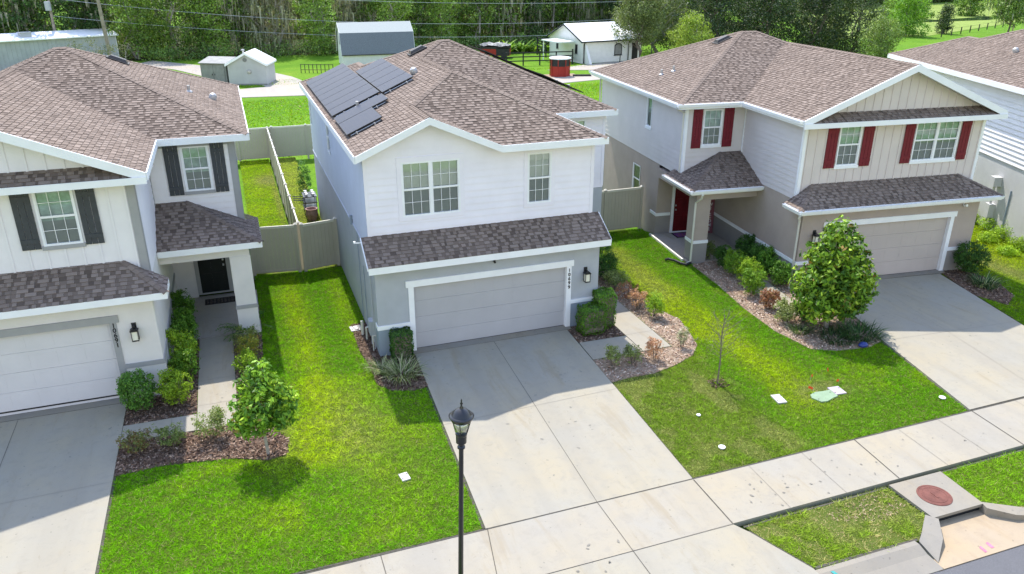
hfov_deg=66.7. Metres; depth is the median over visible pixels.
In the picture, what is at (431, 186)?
window
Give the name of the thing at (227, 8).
woodland tree
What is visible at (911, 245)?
garage door
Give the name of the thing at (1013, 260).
lawn grass
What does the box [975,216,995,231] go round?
weed clump
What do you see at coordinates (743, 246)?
shrub
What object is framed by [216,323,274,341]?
arching plant
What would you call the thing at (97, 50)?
scrub tree
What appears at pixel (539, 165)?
window
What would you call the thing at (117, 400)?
threshold
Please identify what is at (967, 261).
shrub
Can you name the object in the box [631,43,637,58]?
door
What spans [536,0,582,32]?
woodland tree
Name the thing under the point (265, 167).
lawn grass
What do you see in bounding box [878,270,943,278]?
threshold
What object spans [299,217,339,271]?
vinyl gate
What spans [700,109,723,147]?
window
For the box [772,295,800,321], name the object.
shrub
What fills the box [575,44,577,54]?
window
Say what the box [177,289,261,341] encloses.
porch slab
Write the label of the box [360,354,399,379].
grassy clump
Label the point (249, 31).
power line
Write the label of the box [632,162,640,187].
window
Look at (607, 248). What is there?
shrub
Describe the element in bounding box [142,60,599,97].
path
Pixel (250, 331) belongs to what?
shrub
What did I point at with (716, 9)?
dark oak
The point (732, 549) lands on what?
driveway apron
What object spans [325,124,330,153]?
window
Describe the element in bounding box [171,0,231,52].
woodland tree
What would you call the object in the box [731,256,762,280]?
shrub
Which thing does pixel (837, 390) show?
utility cover
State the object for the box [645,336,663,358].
shrub
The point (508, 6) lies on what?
woodland tree
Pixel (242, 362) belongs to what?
shrub
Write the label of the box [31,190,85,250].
window
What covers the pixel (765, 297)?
shrub
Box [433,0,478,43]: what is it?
woodland tree
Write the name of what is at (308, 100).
window
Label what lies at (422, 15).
woodland tree
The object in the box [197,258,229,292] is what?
front door
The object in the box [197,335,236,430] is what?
path
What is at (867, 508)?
dry thatch
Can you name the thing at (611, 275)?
shrub
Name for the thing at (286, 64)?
ground
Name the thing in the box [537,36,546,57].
rail fence
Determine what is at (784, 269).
shrub
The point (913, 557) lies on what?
kerb
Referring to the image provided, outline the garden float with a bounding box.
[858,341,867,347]
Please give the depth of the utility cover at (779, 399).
20.87 m
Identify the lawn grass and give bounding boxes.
[240,159,295,274]
[278,158,340,268]
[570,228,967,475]
[749,487,924,568]
[941,223,1023,323]
[942,448,1023,506]
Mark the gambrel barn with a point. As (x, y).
(364, 42)
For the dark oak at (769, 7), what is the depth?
96.39 m
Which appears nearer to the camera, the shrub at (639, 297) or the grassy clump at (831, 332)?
the grassy clump at (831, 332)
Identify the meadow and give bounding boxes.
[794,2,1023,38]
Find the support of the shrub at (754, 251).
on the lawn at (826, 511)
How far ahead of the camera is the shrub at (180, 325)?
23.09 m
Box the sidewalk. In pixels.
[306,398,1023,573]
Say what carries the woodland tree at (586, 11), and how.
on the forest floor
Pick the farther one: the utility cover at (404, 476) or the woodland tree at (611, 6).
the woodland tree at (611, 6)
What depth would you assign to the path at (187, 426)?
19.71 m
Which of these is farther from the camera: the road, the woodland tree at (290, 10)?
the woodland tree at (290, 10)
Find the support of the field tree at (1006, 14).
on the ground at (286, 64)
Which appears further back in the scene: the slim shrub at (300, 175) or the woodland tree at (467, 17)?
the woodland tree at (467, 17)
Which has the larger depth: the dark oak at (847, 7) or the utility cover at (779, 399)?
the dark oak at (847, 7)
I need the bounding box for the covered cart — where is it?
[480,42,510,57]
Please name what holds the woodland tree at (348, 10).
on the forest floor
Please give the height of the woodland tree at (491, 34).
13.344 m
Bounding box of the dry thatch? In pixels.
[827,493,904,520]
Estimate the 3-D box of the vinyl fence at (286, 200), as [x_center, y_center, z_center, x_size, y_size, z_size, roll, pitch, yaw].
[-11.146,-4.943,37.628,0.140,2.100,19.090,-8,24,-18]
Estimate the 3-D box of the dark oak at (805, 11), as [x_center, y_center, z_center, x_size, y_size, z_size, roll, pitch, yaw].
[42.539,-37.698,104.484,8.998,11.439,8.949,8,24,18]
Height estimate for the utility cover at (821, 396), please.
0.054 m
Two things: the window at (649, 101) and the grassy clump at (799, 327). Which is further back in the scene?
the window at (649, 101)
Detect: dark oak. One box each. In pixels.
[668,0,729,46]
[685,0,758,40]
[727,0,801,37]
[734,0,805,41]
[779,0,853,48]
[794,0,859,47]
[817,0,890,53]
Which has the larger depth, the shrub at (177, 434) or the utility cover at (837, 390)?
the utility cover at (837, 390)
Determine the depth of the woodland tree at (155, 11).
103.93 m
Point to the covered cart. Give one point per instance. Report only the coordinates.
(501, 49)
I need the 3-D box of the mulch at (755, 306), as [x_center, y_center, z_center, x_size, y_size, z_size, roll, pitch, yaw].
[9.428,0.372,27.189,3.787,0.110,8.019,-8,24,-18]
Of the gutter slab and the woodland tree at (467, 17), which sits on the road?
the gutter slab
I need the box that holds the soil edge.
[96,342,1023,573]
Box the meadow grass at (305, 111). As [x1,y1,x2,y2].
[240,66,601,160]
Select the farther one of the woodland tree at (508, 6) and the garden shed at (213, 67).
the woodland tree at (508, 6)
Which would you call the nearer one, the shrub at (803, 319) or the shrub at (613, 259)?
the shrub at (803, 319)
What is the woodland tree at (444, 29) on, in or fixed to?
on the forest floor
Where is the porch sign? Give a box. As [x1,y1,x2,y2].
[708,199,714,232]
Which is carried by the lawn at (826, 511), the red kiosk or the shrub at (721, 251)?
the shrub at (721, 251)
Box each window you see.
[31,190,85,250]
[179,146,215,194]
[308,100,311,125]
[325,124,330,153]
[396,153,464,221]
[524,148,555,207]
[572,119,586,126]
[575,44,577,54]
[614,43,621,55]
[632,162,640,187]
[645,97,652,129]
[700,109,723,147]
[833,127,862,168]
[908,121,961,163]
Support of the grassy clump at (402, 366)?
on the mulch at (378, 357)
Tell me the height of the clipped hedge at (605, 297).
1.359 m
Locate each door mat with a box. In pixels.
[205,296,234,304]
[671,232,685,237]
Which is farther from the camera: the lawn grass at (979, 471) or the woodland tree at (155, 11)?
the woodland tree at (155, 11)
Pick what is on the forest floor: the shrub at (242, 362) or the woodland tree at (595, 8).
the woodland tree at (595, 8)
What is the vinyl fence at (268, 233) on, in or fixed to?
on the ground at (286, 64)
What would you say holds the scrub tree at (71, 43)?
on the ground at (286, 64)
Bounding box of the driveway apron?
[550,524,818,573]
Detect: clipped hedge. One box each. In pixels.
[388,326,414,359]
[575,301,607,336]
[591,286,617,328]
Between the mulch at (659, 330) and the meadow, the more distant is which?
the meadow
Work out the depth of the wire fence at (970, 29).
128.70 m
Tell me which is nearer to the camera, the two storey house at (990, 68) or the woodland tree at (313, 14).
the two storey house at (990, 68)
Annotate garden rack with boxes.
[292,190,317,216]
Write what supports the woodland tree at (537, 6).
on the forest floor
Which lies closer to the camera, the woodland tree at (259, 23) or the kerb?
the kerb
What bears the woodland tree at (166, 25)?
on the forest floor
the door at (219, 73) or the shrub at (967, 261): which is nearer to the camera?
the shrub at (967, 261)
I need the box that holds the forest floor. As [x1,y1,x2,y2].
[117,20,777,60]
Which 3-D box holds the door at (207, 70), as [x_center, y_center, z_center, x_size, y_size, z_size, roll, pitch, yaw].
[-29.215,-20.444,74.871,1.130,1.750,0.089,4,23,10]
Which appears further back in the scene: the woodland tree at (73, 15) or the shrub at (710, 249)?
the woodland tree at (73, 15)
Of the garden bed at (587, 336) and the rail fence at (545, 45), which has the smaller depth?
the garden bed at (587, 336)
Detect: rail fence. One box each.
[506,51,572,65]
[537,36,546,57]
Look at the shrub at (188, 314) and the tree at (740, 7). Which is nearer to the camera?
the shrub at (188, 314)
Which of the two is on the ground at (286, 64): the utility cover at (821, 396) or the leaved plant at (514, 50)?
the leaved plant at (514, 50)
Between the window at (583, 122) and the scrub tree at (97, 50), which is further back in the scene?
the scrub tree at (97, 50)
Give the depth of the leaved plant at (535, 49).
100.10 m
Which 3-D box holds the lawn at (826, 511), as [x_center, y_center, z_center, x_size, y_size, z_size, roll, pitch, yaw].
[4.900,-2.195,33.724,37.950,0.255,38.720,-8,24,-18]
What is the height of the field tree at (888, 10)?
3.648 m
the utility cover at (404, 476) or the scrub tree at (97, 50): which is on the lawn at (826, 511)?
the utility cover at (404, 476)
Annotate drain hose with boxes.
[665,258,690,265]
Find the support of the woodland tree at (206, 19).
on the forest floor
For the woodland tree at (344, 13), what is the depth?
104.65 m
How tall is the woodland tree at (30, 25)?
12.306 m
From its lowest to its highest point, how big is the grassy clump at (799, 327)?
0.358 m
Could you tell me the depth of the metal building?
86.37 m
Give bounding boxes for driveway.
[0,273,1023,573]
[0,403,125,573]
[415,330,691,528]
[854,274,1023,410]
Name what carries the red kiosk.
on the path
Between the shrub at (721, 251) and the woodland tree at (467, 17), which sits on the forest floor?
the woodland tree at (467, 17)
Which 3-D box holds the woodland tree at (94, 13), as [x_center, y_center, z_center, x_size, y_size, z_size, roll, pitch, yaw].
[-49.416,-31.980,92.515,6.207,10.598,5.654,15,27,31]
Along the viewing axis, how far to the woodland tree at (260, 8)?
96.05 m
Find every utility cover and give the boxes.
[349,325,360,331]
[398,472,410,481]
[770,394,786,403]
[810,390,837,402]
[827,386,846,394]
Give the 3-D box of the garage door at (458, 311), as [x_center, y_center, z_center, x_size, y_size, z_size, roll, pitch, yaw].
[-0.637,0.644,24.010,4.860,2.220,0.080,-8,24,-18]
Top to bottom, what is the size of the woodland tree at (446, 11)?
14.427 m
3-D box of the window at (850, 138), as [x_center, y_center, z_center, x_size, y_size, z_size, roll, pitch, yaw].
[11.755,-4.930,27.211,0.970,1.580,0.133,-5,23,-13]
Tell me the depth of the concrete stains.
18.01 m
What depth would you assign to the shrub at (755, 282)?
27.05 m
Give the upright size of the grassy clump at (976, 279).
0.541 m
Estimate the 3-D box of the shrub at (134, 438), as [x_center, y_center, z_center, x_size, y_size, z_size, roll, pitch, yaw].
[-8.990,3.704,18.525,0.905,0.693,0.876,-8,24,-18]
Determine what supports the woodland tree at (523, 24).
on the forest floor
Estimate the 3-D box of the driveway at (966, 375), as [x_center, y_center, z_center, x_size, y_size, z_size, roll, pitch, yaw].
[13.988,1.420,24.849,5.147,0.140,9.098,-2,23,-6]
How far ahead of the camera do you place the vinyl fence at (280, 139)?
46.09 m
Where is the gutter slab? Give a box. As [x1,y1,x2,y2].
[934,510,1023,570]
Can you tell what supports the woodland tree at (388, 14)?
on the forest floor
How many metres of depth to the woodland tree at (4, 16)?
91.91 m
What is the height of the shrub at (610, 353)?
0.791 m
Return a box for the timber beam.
[573,74,590,75]
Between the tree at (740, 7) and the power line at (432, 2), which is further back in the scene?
the tree at (740, 7)
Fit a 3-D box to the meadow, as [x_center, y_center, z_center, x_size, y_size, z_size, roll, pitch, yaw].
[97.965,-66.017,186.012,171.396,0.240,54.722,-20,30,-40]
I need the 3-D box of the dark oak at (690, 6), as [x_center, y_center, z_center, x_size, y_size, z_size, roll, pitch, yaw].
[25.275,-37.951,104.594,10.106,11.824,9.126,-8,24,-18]
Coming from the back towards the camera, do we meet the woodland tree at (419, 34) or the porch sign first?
the woodland tree at (419, 34)
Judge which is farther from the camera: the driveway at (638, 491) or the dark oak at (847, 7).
the dark oak at (847, 7)
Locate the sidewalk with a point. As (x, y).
(552, 542)
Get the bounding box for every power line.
[57,16,545,36]
[68,0,672,23]
[356,0,621,2]
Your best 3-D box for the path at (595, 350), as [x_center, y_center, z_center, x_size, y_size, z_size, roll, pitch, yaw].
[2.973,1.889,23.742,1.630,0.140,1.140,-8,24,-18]
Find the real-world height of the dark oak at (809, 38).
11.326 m
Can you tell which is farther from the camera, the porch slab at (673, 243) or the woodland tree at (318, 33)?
the woodland tree at (318, 33)
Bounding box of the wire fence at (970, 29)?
[941,22,1003,36]
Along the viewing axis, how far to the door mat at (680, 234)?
33.32 m
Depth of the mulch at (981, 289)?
27.90 m
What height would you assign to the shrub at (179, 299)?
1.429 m
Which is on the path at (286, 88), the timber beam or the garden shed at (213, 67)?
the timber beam
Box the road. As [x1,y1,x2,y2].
[931,544,1023,573]
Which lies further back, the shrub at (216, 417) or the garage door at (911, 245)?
the garage door at (911, 245)
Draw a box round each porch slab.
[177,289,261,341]
[652,231,748,261]
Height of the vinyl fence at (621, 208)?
2.100 m
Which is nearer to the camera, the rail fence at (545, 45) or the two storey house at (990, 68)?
the two storey house at (990, 68)
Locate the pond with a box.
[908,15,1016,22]
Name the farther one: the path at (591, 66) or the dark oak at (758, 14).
the dark oak at (758, 14)
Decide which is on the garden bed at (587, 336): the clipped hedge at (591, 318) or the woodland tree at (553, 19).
the clipped hedge at (591, 318)
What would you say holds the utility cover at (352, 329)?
on the lawn at (826, 511)
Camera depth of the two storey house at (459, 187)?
23.56 m
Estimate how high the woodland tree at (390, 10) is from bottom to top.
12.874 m
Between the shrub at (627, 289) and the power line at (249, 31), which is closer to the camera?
the shrub at (627, 289)
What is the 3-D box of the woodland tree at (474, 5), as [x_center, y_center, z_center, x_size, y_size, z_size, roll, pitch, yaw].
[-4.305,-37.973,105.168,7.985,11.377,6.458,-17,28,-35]
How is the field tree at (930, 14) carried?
on the meadow
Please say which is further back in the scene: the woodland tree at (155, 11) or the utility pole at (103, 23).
the woodland tree at (155, 11)
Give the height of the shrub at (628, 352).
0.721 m
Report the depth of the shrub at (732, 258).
28.81 m
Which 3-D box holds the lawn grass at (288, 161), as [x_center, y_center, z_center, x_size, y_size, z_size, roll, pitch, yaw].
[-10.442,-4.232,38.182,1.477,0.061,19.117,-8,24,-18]
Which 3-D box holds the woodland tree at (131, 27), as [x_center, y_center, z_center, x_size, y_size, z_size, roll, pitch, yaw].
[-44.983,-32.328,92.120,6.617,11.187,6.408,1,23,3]
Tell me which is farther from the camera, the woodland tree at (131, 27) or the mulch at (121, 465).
the woodland tree at (131, 27)
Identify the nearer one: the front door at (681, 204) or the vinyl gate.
the vinyl gate
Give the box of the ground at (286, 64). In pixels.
[20,0,1023,543]
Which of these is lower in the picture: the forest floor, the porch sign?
the porch sign
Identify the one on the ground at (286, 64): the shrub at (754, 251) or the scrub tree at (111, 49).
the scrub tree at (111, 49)
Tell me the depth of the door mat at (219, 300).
26.85 m
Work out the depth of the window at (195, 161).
23.77 m
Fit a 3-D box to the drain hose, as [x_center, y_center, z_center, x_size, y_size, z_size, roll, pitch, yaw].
[6.442,-0.985,30.280,1.049,0.142,0.291,12,26,26]
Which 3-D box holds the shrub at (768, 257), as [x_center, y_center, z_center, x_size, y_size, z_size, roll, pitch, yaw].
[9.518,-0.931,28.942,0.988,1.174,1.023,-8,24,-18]
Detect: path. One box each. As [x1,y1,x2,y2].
[120,414,196,442]
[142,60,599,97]
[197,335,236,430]
[570,61,622,69]
[579,336,641,360]
[598,284,670,350]
[715,260,795,314]
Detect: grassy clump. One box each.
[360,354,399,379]
[369,350,429,386]
[784,320,815,336]
[814,322,863,348]
[827,317,889,343]
[963,270,1006,291]
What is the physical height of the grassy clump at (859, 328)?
0.415 m
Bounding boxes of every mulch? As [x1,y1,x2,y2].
[115,332,289,474]
[124,338,199,424]
[351,323,427,390]
[568,325,621,342]
[595,271,696,380]
[693,260,879,349]
[707,377,729,388]
[942,269,1014,304]
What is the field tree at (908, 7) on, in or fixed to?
on the meadow
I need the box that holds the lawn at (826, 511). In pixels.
[98,157,1023,573]
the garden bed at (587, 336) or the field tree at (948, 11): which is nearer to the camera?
the garden bed at (587, 336)
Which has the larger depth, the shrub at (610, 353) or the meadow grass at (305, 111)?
the meadow grass at (305, 111)
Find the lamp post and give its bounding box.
[449,399,473,573]
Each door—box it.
[0,324,123,415]
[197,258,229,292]
[201,65,214,79]
[213,65,225,81]
[414,267,564,347]
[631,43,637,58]
[672,188,689,230]
[837,217,947,275]
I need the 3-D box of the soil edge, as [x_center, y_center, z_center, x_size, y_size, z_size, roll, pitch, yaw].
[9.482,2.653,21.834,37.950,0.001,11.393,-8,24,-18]
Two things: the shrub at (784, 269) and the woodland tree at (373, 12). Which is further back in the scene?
the woodland tree at (373, 12)
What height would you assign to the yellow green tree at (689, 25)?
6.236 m
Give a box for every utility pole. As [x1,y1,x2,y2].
[44,0,55,30]
[96,0,111,54]
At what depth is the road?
15.33 m
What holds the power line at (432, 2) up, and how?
attached to the utility pole at (103, 23)
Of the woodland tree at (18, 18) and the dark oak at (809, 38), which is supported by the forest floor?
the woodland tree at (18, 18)
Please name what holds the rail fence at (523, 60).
on the ground at (286, 64)
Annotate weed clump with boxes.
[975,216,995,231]
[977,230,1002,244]
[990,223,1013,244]
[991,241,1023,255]
[1007,236,1023,250]
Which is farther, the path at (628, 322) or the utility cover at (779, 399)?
the path at (628, 322)
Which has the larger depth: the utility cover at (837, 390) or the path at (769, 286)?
the path at (769, 286)
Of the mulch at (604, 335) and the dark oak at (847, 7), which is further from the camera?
the dark oak at (847, 7)
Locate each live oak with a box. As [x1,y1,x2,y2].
[607,0,669,56]
[629,0,697,52]
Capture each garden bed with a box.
[569,325,624,342]
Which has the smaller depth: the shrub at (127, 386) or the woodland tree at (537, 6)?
the shrub at (127, 386)
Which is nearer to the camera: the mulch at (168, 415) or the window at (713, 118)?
the mulch at (168, 415)
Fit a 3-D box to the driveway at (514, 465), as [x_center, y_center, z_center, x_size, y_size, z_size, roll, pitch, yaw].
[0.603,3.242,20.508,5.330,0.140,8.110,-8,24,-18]
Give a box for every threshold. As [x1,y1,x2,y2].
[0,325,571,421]
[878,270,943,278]
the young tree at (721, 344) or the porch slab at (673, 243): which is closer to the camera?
the young tree at (721, 344)
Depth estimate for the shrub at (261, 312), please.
24.92 m
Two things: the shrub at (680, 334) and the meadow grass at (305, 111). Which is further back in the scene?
the meadow grass at (305, 111)
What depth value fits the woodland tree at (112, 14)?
96.10 m
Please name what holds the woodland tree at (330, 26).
on the forest floor
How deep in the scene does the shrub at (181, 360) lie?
21.47 m
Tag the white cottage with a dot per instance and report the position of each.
(591, 42)
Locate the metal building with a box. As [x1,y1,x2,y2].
[0,28,118,70]
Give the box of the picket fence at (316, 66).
[300,64,332,72]
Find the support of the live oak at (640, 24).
on the ground at (286, 64)
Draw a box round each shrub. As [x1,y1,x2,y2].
[113,428,152,454]
[115,368,161,410]
[150,421,186,446]
[155,366,193,404]
[165,328,199,360]
[167,346,200,380]
[170,288,197,314]
[170,314,199,345]
[171,307,197,327]
[191,403,227,438]
[230,325,258,345]
[231,347,259,372]
[232,333,261,360]
[258,300,265,318]
[295,159,312,197]
[598,246,612,271]
[598,250,620,280]
[602,269,631,288]
[602,343,621,365]
[616,280,640,298]
[622,342,644,363]
[628,287,647,309]
[645,290,665,316]
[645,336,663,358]
[676,326,689,346]
[705,241,715,258]
[713,244,734,265]
[723,247,747,274]
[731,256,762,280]
[735,233,755,256]
[738,267,768,294]
[745,242,768,262]
[755,245,781,274]
[758,287,780,308]
[768,259,794,285]
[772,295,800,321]
[793,303,812,322]
[952,240,993,273]
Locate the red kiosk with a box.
[549,56,570,76]
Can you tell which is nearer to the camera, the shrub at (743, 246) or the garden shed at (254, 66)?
the shrub at (743, 246)
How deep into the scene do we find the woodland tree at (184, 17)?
104.28 m
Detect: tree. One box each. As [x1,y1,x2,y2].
[0,0,28,33]
[0,0,58,32]
[0,2,24,32]
[7,0,68,31]
[42,0,100,30]
[58,0,126,33]
[66,39,103,51]
[68,0,120,50]
[69,0,129,41]
[79,35,111,53]
[95,43,129,58]
[100,0,162,59]
[117,0,171,53]
[122,0,174,46]
[130,0,204,58]
[171,0,219,44]
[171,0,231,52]
[179,0,234,55]
[206,0,259,53]
[211,0,257,51]
[226,357,299,453]
[237,0,299,54]
[240,1,271,40]
[264,0,305,47]
[289,0,335,55]
[290,0,345,48]
[293,0,333,40]
[331,0,377,40]
[333,2,366,21]
[353,0,391,21]
[370,0,411,21]
[370,0,417,33]
[393,0,441,39]
[394,0,439,43]
[423,0,463,41]
[423,0,465,38]
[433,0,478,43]
[451,0,506,46]
[459,0,492,36]
[475,0,516,42]
[481,0,532,43]
[505,0,548,40]
[512,0,551,42]
[534,0,580,37]
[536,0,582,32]
[557,0,599,26]
[562,0,606,22]
[591,0,611,21]
[591,0,622,21]
[663,9,715,49]
[666,0,705,27]
[702,307,749,383]
[732,0,759,15]
[788,214,880,327]
[854,13,907,58]
[878,0,911,20]
[880,8,902,25]
[886,0,933,36]
[909,0,935,19]
[934,2,957,33]
[952,0,994,15]
[982,0,1023,31]
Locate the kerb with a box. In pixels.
[816,541,943,573]
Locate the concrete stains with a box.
[24,301,976,571]
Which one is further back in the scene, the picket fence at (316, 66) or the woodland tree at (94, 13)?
the woodland tree at (94, 13)
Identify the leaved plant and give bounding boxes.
[509,40,521,51]
[514,40,531,51]
[526,42,540,51]
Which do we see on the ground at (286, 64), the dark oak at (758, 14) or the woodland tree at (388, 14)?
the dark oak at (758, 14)
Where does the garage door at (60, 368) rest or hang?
in the two storey house at (122, 215)
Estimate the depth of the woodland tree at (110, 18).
101.83 m
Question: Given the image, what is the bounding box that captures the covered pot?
[305,207,317,220]
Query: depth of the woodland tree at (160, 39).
97.01 m
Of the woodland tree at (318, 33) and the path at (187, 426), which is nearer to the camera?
the path at (187, 426)
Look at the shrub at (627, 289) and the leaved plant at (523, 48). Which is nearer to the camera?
the shrub at (627, 289)
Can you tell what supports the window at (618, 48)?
in the white cottage
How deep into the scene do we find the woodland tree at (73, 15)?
90.37 m
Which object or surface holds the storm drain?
on the ground at (286, 64)
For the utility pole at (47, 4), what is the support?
on the forest floor
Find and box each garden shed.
[198,56,235,82]
[224,48,276,84]
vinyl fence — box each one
[234,124,313,161]
[250,223,301,279]
[266,126,303,269]
[601,185,643,231]
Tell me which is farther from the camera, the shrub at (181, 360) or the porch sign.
the porch sign
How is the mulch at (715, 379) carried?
on the lawn at (826, 511)
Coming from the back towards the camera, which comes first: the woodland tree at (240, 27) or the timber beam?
the woodland tree at (240, 27)
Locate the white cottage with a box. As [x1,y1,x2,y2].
[541,22,643,63]
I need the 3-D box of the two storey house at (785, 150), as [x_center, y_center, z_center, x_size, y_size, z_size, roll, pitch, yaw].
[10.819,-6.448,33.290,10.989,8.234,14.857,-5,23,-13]
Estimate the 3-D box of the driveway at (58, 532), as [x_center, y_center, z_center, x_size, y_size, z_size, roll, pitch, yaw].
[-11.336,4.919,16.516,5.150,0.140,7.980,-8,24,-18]
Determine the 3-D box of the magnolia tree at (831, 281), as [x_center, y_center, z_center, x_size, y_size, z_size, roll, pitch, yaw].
[10.076,-0.373,24.289,2.695,3.865,2.794,10,25,22]
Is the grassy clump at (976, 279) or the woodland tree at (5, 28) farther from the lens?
the woodland tree at (5, 28)
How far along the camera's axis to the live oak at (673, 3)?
98.23 m
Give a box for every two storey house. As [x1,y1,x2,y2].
[0,47,263,415]
[298,39,617,355]
[589,31,1007,288]
[887,29,1023,249]
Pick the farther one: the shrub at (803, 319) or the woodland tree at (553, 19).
the woodland tree at (553, 19)
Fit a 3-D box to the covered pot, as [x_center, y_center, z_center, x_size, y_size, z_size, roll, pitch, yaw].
[-9.068,-3.280,35.302,0.544,0.585,0.536,-8,24,-18]
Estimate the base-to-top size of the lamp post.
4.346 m
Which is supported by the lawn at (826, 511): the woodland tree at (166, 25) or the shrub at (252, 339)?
the shrub at (252, 339)
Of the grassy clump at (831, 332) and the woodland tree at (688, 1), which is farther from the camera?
the woodland tree at (688, 1)
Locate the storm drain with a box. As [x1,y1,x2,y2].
[888,471,1023,561]
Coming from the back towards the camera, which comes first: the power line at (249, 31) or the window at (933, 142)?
the power line at (249, 31)
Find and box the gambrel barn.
[336,21,414,65]

